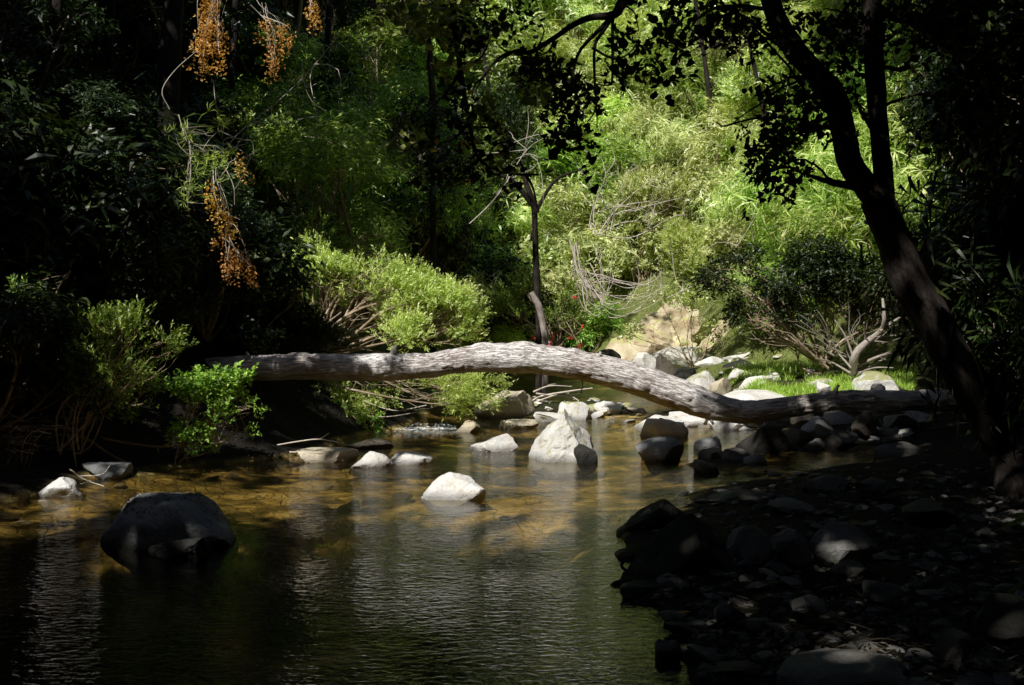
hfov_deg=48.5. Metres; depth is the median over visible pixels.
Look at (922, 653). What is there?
stone
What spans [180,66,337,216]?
understory tree
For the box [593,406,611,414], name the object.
stone
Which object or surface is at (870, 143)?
bamboo clump
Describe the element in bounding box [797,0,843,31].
oval leaf shrub
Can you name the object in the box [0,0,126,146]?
understory tree
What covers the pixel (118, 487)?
stone
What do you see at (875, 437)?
stone
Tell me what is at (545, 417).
rock
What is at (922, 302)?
leaning tree
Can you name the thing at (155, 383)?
oval leaf shrub
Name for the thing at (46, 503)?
stone
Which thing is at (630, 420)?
stone
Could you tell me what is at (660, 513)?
boulder
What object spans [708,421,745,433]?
rock
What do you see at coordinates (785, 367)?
grass
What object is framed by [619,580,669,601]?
rock
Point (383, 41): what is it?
understory tree
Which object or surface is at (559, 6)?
willow leaf shrub
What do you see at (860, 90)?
bamboo clump
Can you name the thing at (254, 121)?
dry twigs
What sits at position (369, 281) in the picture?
leaf shrub
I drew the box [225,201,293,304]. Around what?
oval leaf shrub
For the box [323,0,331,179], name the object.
tree
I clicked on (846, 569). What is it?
rock
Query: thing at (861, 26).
bamboo clump
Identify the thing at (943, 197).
bamboo clump
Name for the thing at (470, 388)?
leaf shrub
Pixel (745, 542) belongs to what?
rock
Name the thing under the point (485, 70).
tree
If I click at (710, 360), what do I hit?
rock
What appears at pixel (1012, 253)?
bamboo clump
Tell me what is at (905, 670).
rock
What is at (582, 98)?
oval leaf shrub
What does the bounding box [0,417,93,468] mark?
grass tuft
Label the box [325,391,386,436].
willow leaf shrub
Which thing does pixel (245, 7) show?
understory tree
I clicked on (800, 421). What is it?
rock
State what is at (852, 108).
bamboo clump
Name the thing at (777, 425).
rock
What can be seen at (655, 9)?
willow leaf shrub
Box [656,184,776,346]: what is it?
dry twigs
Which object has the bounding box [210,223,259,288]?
dead branch
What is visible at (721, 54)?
leaf shrub
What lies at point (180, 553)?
rock
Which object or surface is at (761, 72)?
oval leaf shrub
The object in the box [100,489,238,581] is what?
boulder
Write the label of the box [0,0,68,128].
understory tree
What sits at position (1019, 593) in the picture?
stone
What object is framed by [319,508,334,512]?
stone
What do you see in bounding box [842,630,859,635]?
stone
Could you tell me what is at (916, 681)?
stone
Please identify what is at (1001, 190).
understory tree
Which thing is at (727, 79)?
leaf shrub
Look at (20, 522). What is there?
stone
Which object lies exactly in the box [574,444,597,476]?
rock
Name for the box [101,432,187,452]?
stick
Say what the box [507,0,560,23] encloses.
willow leaf shrub
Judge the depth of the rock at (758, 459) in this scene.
11.53 m
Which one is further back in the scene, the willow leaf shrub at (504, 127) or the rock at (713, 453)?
the willow leaf shrub at (504, 127)
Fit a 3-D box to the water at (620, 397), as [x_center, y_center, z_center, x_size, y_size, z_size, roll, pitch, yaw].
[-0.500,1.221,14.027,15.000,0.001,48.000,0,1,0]
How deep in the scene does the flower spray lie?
23.54 m
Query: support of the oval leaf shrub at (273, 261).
on the ground at (330, 644)
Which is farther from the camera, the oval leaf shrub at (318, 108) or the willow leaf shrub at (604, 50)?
the willow leaf shrub at (604, 50)
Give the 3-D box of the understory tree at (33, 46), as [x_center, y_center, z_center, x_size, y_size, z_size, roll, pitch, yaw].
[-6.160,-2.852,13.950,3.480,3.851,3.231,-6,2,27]
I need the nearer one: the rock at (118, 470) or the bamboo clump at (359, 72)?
the rock at (118, 470)
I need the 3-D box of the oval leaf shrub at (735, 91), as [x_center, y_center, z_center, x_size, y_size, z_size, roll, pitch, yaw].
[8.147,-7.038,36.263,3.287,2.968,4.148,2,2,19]
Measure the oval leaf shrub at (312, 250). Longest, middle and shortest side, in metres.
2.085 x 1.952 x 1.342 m
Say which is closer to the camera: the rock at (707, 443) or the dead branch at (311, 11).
the dead branch at (311, 11)
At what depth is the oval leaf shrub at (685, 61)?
40.46 m
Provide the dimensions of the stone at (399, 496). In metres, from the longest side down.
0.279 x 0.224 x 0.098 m
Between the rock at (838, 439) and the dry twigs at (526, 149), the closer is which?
the rock at (838, 439)
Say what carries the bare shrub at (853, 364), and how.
on the grass at (785, 367)
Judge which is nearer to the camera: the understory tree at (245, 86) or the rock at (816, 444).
the rock at (816, 444)
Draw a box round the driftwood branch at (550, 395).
[533,384,592,401]
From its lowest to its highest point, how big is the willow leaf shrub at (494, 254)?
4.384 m
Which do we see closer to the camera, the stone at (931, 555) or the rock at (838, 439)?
the stone at (931, 555)
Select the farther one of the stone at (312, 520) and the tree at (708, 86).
the tree at (708, 86)
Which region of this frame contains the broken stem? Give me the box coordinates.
[529,291,547,398]
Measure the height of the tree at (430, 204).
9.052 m
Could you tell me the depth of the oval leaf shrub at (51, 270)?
12.15 m
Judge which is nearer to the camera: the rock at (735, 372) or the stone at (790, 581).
the stone at (790, 581)
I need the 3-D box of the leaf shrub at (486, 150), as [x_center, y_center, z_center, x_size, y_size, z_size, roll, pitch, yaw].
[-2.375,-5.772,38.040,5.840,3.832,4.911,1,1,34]
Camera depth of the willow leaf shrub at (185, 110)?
19.40 m
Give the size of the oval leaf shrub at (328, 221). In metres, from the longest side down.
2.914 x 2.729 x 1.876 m
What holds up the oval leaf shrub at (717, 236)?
on the ground at (330, 644)
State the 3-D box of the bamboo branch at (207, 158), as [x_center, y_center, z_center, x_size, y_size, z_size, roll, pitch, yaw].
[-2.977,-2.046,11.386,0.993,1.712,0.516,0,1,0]
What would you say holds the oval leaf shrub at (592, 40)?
on the ground at (330, 644)
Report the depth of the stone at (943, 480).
9.62 m
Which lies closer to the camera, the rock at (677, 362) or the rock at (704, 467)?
the rock at (704, 467)
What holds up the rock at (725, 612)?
on the ground at (330, 644)
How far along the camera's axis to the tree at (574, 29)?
44.94 m
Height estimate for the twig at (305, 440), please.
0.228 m
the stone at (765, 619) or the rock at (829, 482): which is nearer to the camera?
the stone at (765, 619)
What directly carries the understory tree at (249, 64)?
on the ground at (330, 644)
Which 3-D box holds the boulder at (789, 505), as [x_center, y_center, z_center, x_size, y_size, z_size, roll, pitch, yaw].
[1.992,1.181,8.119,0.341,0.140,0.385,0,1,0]
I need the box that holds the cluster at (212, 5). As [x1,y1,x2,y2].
[182,0,233,82]
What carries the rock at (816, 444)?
on the ground at (330, 644)
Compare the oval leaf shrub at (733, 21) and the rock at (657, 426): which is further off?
the oval leaf shrub at (733, 21)
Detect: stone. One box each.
[0,512,20,520]
[16,520,32,523]
[38,500,57,507]
[57,521,68,526]
[72,518,87,527]
[85,516,112,525]
[113,483,126,488]
[310,518,320,522]
[314,482,332,489]
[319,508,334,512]
[335,500,359,512]
[362,501,376,505]
[390,492,412,502]
[485,492,499,498]
[493,476,520,485]
[499,516,511,521]
[518,475,536,486]
[589,398,600,401]
[591,411,603,418]
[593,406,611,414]
[620,409,626,413]
[622,402,633,407]
[624,419,634,422]
[657,573,680,584]
[658,610,686,620]
[663,621,690,633]
[672,492,688,497]
[686,644,716,660]
[696,425,710,432]
[697,633,715,640]
[738,426,750,431]
[742,617,771,624]
[745,582,769,591]
[766,622,787,631]
[767,470,780,476]
[773,354,781,357]
[775,576,801,586]
[793,471,808,475]
[824,634,841,641]
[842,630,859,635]
[853,638,886,651]
[855,503,868,510]
[867,520,879,526]
[869,435,881,439]
[876,552,895,561]
[877,503,895,511]
[901,432,914,437]
[905,648,934,663]
[906,561,942,572]
[908,677,939,684]
[916,589,943,600]
[924,551,946,562]
[926,618,950,628]
[936,478,951,482]
[944,679,954,684]
[953,672,993,684]
[964,483,981,487]
[970,529,984,536]
[994,583,1015,589]
[1013,590,1023,596]
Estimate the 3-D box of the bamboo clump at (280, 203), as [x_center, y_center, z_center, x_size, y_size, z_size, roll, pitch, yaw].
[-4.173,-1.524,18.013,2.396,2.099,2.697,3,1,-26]
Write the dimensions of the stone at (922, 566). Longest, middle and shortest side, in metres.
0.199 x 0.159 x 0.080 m
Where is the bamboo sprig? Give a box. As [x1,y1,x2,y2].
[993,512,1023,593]
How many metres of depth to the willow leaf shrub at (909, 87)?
22.88 m
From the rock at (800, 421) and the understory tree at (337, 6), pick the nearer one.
the rock at (800, 421)
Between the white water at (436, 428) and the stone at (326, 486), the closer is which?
the stone at (326, 486)
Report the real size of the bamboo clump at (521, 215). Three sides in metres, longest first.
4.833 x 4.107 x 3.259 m
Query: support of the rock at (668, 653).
on the ground at (330, 644)
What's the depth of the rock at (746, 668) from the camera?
4.51 m
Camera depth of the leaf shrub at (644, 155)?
38.53 m
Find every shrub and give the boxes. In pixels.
[0,79,136,308]
[0,138,147,277]
[0,180,201,334]
[0,204,87,331]
[0,258,119,429]
[0,271,70,397]
[1,92,236,301]
[30,295,198,467]
[43,65,123,147]
[58,53,156,121]
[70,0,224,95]
[98,367,174,423]
[114,71,281,193]
[114,257,225,357]
[124,161,335,321]
[160,360,271,464]
[180,97,257,174]
[201,198,267,240]
[216,228,496,353]
[218,0,296,88]
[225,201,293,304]
[252,245,333,322]
[255,1,297,84]
[264,307,359,353]
[267,0,333,65]
[275,103,362,157]
[279,202,409,282]
[283,195,408,282]
[285,46,375,108]
[286,234,336,290]
[287,9,377,74]
[301,148,403,229]
[303,28,397,90]
[310,372,518,424]
[312,0,367,22]
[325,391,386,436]
[339,242,422,321]
[407,29,503,108]
[415,75,505,125]
[424,147,467,183]
[427,199,540,295]
[435,0,565,101]
[435,77,520,105]
[436,158,507,246]
[441,205,497,269]
[447,116,504,216]
[451,156,531,245]
[457,68,545,179]
[460,167,498,228]
[461,237,561,339]
[462,0,517,17]
[464,0,566,45]
[465,62,523,108]
[466,45,579,157]
[475,264,603,346]
[476,313,534,342]
[480,29,604,98]
[487,153,571,207]
[489,228,590,285]
[494,171,575,226]
[496,204,544,241]
[501,105,566,166]
[502,122,630,211]
[502,137,574,180]
[504,212,572,267]
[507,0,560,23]
[507,216,604,303]
[513,72,604,138]
[514,101,608,174]
[517,170,595,239]
[518,5,564,40]
[520,260,611,341]
[537,0,616,44]
[539,176,647,288]
[543,33,606,87]
[545,129,632,206]
[556,186,626,250]
[558,295,627,352]
[565,0,658,28]
[568,133,663,233]
[578,90,637,140]
[586,28,640,76]
[586,107,664,168]
[587,25,655,88]
[595,213,673,282]
[598,0,667,17]
[599,163,711,251]
[601,84,677,147]
[606,29,745,128]
[615,277,747,368]
[620,84,705,146]
[625,138,715,210]
[627,109,705,172]
[629,0,685,33]
[633,165,739,262]
[641,2,688,49]
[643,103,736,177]
[653,211,726,282]
[659,40,726,79]
[668,110,758,210]
[673,0,761,43]
[685,226,913,374]
[686,80,741,116]
[687,27,748,76]
[687,91,766,148]
[691,117,763,174]
[694,55,771,128]
[703,206,765,274]
[708,243,801,339]
[711,0,783,51]
[714,215,765,261]
[715,78,806,148]
[722,188,799,250]
[724,111,780,183]
[727,0,786,17]
[728,37,812,119]
[729,25,814,73]
[731,44,823,110]
[740,255,841,337]
[752,3,824,47]
[753,133,863,200]
[759,27,835,73]
[765,97,823,165]
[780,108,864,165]
[796,298,919,376]
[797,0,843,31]
[814,0,860,18]
[816,42,857,82]
[852,60,925,144]
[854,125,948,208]
[861,23,928,123]
[865,229,920,317]
[883,1,954,155]
[884,154,1023,465]
[915,346,947,389]
[918,155,972,218]
[928,140,993,228]
[932,191,976,230]
[934,238,1023,453]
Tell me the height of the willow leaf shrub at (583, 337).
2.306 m
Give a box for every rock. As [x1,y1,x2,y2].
[38,477,84,500]
[80,461,132,481]
[148,537,207,568]
[297,447,359,467]
[342,438,392,455]
[348,451,392,476]
[390,451,432,470]
[421,472,485,512]
[454,420,480,439]
[470,433,517,461]
[499,419,538,433]
[533,412,571,427]
[558,402,591,424]
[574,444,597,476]
[594,401,621,414]
[597,349,620,358]
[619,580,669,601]
[627,408,645,412]
[632,352,655,368]
[633,420,645,433]
[635,436,683,474]
[640,415,688,443]
[652,346,703,368]
[655,353,677,375]
[655,639,683,672]
[668,411,709,427]
[674,367,696,379]
[692,459,720,477]
[693,435,721,454]
[694,356,724,368]
[698,446,722,460]
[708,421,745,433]
[709,377,731,394]
[713,602,745,622]
[714,660,761,676]
[720,354,747,361]
[722,359,752,368]
[722,447,749,460]
[724,389,784,399]
[726,525,772,564]
[728,368,750,381]
[736,425,788,453]
[739,375,775,389]
[743,454,766,465]
[763,421,783,429]
[767,372,779,379]
[770,528,813,566]
[781,428,810,450]
[788,594,828,620]
[790,414,813,427]
[797,475,849,490]
[800,438,824,451]
[805,368,822,377]
[807,378,833,385]
[816,382,830,392]
[825,429,857,451]
[831,560,865,578]
[846,427,900,440]
[851,410,877,435]
[855,477,900,498]
[862,580,904,602]
[870,383,885,389]
[872,442,925,460]
[882,414,918,428]
[893,658,910,676]
[898,428,911,435]
[902,498,959,528]
[904,411,939,426]
[933,628,974,670]
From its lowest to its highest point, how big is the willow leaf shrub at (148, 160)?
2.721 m
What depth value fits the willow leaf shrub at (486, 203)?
37.64 m
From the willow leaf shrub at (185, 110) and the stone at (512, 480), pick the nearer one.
the stone at (512, 480)
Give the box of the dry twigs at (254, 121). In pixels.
[213,32,342,173]
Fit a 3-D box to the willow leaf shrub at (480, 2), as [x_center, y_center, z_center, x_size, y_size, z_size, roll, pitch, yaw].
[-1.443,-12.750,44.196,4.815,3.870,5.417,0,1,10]
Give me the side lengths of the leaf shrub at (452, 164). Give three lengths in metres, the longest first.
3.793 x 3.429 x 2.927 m
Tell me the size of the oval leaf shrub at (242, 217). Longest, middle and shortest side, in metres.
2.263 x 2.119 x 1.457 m
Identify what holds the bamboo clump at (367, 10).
on the ground at (330, 644)
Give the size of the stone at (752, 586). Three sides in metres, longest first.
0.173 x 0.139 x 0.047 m
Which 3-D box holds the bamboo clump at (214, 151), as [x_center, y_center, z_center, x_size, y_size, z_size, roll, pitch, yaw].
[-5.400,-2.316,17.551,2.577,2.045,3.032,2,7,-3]
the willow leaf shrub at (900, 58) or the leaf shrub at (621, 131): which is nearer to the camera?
the willow leaf shrub at (900, 58)
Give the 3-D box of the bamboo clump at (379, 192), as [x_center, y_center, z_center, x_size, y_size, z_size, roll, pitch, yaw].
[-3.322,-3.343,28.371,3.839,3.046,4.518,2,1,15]
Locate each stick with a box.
[42,417,125,461]
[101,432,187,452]
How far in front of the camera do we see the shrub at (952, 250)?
9.13 m
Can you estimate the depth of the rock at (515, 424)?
15.73 m
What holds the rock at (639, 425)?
on the ground at (330, 644)
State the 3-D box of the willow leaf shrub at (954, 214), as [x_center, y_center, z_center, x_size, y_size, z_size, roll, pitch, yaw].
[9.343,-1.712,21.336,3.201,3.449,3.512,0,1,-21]
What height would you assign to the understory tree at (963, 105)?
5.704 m
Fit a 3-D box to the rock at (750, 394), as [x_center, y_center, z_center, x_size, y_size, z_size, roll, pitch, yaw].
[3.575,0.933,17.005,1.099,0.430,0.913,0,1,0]
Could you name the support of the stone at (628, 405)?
on the ground at (330, 644)
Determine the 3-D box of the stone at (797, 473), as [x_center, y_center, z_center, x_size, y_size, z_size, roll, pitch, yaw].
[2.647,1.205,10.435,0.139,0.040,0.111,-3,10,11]
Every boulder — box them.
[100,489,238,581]
[474,390,534,423]
[527,408,596,479]
[605,331,656,361]
[616,499,682,536]
[625,513,732,577]
[686,370,714,389]
[694,488,763,502]
[766,497,814,515]
[776,648,908,684]
[801,416,833,441]
[809,521,872,567]
[822,410,855,424]
[851,371,898,389]
[974,593,1023,642]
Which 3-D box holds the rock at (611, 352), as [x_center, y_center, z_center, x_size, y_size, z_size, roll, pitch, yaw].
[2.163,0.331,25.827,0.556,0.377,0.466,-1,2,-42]
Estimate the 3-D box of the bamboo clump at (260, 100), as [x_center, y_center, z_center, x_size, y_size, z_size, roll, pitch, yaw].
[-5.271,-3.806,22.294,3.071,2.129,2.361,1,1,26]
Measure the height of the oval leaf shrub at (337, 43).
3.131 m
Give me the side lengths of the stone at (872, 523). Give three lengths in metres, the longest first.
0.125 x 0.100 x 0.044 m
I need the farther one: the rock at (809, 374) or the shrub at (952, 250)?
the rock at (809, 374)
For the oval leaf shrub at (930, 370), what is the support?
on the ground at (330, 644)
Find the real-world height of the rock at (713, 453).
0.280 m
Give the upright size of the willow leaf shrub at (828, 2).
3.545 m
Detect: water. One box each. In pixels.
[0,373,875,684]
[381,423,491,453]
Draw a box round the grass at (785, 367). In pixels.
[721,358,918,396]
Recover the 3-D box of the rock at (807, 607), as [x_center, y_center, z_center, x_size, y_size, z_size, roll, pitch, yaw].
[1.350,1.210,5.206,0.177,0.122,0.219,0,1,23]
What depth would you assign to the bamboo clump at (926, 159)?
22.14 m
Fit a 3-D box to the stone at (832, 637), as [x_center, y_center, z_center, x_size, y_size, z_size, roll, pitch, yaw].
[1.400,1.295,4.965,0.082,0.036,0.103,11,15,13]
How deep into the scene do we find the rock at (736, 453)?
11.77 m
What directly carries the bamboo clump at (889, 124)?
on the ground at (330, 644)
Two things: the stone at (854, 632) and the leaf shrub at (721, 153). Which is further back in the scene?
the leaf shrub at (721, 153)
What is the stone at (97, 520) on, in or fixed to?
on the ground at (330, 644)
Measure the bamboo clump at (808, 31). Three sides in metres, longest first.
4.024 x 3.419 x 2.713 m
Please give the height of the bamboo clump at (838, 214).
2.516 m
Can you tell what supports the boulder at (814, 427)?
on the ground at (330, 644)
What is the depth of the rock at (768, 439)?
12.80 m
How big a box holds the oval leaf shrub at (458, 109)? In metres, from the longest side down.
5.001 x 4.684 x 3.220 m
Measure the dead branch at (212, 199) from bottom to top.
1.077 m
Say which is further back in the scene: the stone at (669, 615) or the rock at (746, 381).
the rock at (746, 381)
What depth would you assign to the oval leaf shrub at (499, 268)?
32.49 m
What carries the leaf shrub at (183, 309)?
on the ground at (330, 644)
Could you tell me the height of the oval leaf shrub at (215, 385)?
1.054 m
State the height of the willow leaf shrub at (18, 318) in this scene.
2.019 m
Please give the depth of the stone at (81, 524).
8.70 m
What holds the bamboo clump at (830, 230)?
on the ground at (330, 644)
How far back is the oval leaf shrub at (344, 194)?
23.76 m
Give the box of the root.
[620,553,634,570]
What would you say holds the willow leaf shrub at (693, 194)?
on the ground at (330, 644)
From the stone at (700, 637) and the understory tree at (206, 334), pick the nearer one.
the stone at (700, 637)
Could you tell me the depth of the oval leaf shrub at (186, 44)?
20.68 m
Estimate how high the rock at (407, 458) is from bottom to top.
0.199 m
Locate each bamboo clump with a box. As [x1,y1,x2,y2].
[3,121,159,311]
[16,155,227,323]
[41,0,124,56]
[76,202,265,349]
[88,64,250,178]
[150,125,246,199]
[180,89,282,113]
[185,27,371,116]
[236,183,330,300]
[306,0,424,74]
[330,42,423,170]
[342,170,452,215]
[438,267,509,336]
[443,17,532,72]
[462,0,542,38]
[476,187,568,247]
[501,19,633,118]
[563,0,681,57]
[581,41,662,110]
[687,164,797,232]
[700,155,838,250]
[735,168,917,284]
[753,192,942,321]
[756,0,841,45]
[778,72,811,116]
[778,104,934,202]
[785,177,929,259]
[786,161,848,234]
[788,31,866,133]
[799,122,946,219]
[806,0,886,56]
[829,108,915,170]
[830,45,898,109]
[832,0,916,64]
[835,230,922,305]
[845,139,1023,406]
[849,0,921,38]
[855,173,956,247]
[856,99,946,153]
[864,58,939,116]
[884,3,922,70]
[885,42,944,146]
[891,78,966,214]
[910,201,1023,422]
[917,166,968,213]
[925,143,963,204]
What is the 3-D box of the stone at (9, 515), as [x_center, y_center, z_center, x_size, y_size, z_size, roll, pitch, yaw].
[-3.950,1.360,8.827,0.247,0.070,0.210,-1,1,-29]
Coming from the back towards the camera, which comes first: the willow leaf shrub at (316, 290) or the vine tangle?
the vine tangle
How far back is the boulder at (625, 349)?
26.70 m
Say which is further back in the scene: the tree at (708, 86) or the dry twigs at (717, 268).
the tree at (708, 86)
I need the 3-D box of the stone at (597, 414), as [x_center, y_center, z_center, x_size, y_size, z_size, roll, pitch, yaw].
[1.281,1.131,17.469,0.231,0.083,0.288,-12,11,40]
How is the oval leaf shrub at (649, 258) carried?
on the ground at (330, 644)
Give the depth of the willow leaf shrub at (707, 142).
34.74 m
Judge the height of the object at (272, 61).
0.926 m
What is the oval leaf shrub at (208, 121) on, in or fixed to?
on the ground at (330, 644)
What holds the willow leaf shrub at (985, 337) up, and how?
on the ground at (330, 644)
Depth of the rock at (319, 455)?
12.02 m
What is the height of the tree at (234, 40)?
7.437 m
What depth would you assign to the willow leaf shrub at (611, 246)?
37.21 m
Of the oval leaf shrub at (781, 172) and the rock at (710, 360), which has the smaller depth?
the rock at (710, 360)
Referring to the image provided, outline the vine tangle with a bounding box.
[569,239,667,317]
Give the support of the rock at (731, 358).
on the ground at (330, 644)
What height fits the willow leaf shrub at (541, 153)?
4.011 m
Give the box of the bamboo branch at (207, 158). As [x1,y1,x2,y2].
[162,51,263,222]
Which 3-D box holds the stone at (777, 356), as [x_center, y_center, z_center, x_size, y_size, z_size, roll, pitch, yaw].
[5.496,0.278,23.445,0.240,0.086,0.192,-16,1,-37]
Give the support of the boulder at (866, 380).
on the ground at (330, 644)
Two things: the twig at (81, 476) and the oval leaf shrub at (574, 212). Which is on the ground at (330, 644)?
the oval leaf shrub at (574, 212)
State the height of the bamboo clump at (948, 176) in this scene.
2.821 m
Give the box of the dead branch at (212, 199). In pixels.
[203,152,254,255]
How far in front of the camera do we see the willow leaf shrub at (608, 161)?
38.50 m
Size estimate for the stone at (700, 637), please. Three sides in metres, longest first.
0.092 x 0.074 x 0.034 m
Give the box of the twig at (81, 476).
[69,465,109,486]
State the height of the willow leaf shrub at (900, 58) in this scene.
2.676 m
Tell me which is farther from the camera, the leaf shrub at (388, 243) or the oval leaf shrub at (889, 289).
the oval leaf shrub at (889, 289)
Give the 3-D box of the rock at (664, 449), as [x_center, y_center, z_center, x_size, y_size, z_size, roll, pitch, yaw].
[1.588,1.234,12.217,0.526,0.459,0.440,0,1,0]
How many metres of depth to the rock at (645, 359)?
24.68 m
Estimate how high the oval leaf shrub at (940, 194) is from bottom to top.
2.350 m
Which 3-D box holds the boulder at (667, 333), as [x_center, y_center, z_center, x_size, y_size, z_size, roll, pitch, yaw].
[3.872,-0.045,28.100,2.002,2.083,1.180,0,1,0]
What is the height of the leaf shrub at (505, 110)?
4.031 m
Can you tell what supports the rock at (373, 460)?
on the ground at (330, 644)
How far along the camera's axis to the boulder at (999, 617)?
4.69 m
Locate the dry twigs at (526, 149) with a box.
[469,105,594,223]
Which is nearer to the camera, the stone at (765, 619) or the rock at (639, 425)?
the stone at (765, 619)
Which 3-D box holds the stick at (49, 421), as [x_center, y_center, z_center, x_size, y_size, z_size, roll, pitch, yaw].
[-4.134,1.023,11.323,1.086,0.570,0.035,0,1,0]
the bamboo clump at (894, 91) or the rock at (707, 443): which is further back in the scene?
the bamboo clump at (894, 91)
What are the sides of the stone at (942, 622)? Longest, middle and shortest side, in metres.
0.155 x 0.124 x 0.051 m
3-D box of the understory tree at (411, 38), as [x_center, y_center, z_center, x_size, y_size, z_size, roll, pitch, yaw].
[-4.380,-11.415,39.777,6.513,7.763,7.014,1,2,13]
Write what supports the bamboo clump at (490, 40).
on the ground at (330, 644)
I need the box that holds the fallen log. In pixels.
[204,341,961,424]
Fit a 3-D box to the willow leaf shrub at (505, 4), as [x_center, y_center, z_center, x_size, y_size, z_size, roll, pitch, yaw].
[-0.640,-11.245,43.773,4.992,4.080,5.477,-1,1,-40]
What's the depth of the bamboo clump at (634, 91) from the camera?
41.69 m
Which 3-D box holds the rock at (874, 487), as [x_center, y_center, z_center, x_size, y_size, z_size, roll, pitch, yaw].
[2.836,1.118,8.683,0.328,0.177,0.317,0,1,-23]
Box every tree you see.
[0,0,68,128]
[0,0,125,164]
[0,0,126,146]
[1,61,172,292]
[2,0,57,86]
[21,0,95,104]
[45,0,243,118]
[61,5,159,97]
[78,5,157,96]
[112,102,202,220]
[135,0,308,98]
[138,147,275,342]
[155,0,287,95]
[157,0,183,155]
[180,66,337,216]
[182,2,332,115]
[186,67,371,223]
[229,0,239,196]
[230,85,420,331]
[270,0,386,67]
[296,63,493,289]
[320,7,414,105]
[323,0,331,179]
[325,0,449,76]
[341,81,496,269]
[368,0,388,98]
[372,0,1023,502]
[373,0,492,352]
[379,165,503,325]
[385,25,448,98]
[391,1,481,38]
[481,48,537,197]
[488,126,580,398]
[546,0,578,44]
[581,60,636,137]
[682,0,751,133]
[741,33,807,138]
[888,0,1023,253]
[889,20,965,150]
[895,32,1016,230]
[921,0,1023,198]
[930,50,966,155]
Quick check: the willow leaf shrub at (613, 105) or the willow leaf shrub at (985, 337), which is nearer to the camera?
the willow leaf shrub at (985, 337)
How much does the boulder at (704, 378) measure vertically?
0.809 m
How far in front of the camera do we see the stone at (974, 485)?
9.31 m
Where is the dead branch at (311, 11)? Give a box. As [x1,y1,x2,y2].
[303,0,321,34]
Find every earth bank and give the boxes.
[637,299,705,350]
[699,320,733,350]
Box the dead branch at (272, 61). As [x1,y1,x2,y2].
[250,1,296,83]
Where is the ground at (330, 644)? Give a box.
[0,0,1023,684]
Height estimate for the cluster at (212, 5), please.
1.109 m
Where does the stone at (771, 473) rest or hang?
on the ground at (330, 644)
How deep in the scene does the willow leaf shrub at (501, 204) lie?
37.55 m
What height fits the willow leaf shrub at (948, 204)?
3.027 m
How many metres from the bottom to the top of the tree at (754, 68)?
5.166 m
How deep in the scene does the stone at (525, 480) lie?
11.43 m
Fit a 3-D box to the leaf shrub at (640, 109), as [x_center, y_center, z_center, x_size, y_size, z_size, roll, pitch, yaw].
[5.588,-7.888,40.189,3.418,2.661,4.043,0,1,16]
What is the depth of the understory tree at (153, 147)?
14.46 m
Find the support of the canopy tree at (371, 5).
on the ground at (330, 644)
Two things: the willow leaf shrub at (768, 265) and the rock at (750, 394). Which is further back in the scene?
the willow leaf shrub at (768, 265)
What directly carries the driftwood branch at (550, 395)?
on the ground at (330, 644)
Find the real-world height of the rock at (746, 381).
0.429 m
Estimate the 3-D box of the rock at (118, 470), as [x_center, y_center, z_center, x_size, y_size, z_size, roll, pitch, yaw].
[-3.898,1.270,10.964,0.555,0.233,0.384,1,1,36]
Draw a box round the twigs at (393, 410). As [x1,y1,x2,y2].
[357,400,426,416]
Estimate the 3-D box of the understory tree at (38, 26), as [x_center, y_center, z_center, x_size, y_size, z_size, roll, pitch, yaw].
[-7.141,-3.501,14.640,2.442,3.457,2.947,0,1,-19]
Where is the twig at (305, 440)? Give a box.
[277,433,343,452]
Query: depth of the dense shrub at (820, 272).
18.37 m
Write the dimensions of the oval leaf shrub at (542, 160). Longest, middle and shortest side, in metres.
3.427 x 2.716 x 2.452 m
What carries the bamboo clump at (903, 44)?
on the ground at (330, 644)
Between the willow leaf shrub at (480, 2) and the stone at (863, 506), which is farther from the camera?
the willow leaf shrub at (480, 2)
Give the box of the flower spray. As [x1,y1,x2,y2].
[532,295,585,348]
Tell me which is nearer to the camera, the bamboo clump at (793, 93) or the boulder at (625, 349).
the boulder at (625, 349)
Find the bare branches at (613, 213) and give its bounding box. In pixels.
[575,150,686,238]
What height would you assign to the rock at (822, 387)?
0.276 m
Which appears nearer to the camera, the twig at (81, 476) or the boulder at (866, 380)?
the twig at (81, 476)
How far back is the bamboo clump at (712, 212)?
30.85 m
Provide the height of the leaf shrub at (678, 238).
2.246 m
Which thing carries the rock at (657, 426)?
on the ground at (330, 644)
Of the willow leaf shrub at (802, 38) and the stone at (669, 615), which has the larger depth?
the willow leaf shrub at (802, 38)
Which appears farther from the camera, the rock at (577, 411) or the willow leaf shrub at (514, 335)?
the willow leaf shrub at (514, 335)
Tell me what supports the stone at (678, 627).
on the ground at (330, 644)
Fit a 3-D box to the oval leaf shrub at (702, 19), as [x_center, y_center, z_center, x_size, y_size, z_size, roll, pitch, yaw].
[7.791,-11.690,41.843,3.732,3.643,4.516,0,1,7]
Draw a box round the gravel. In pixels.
[643,462,1023,684]

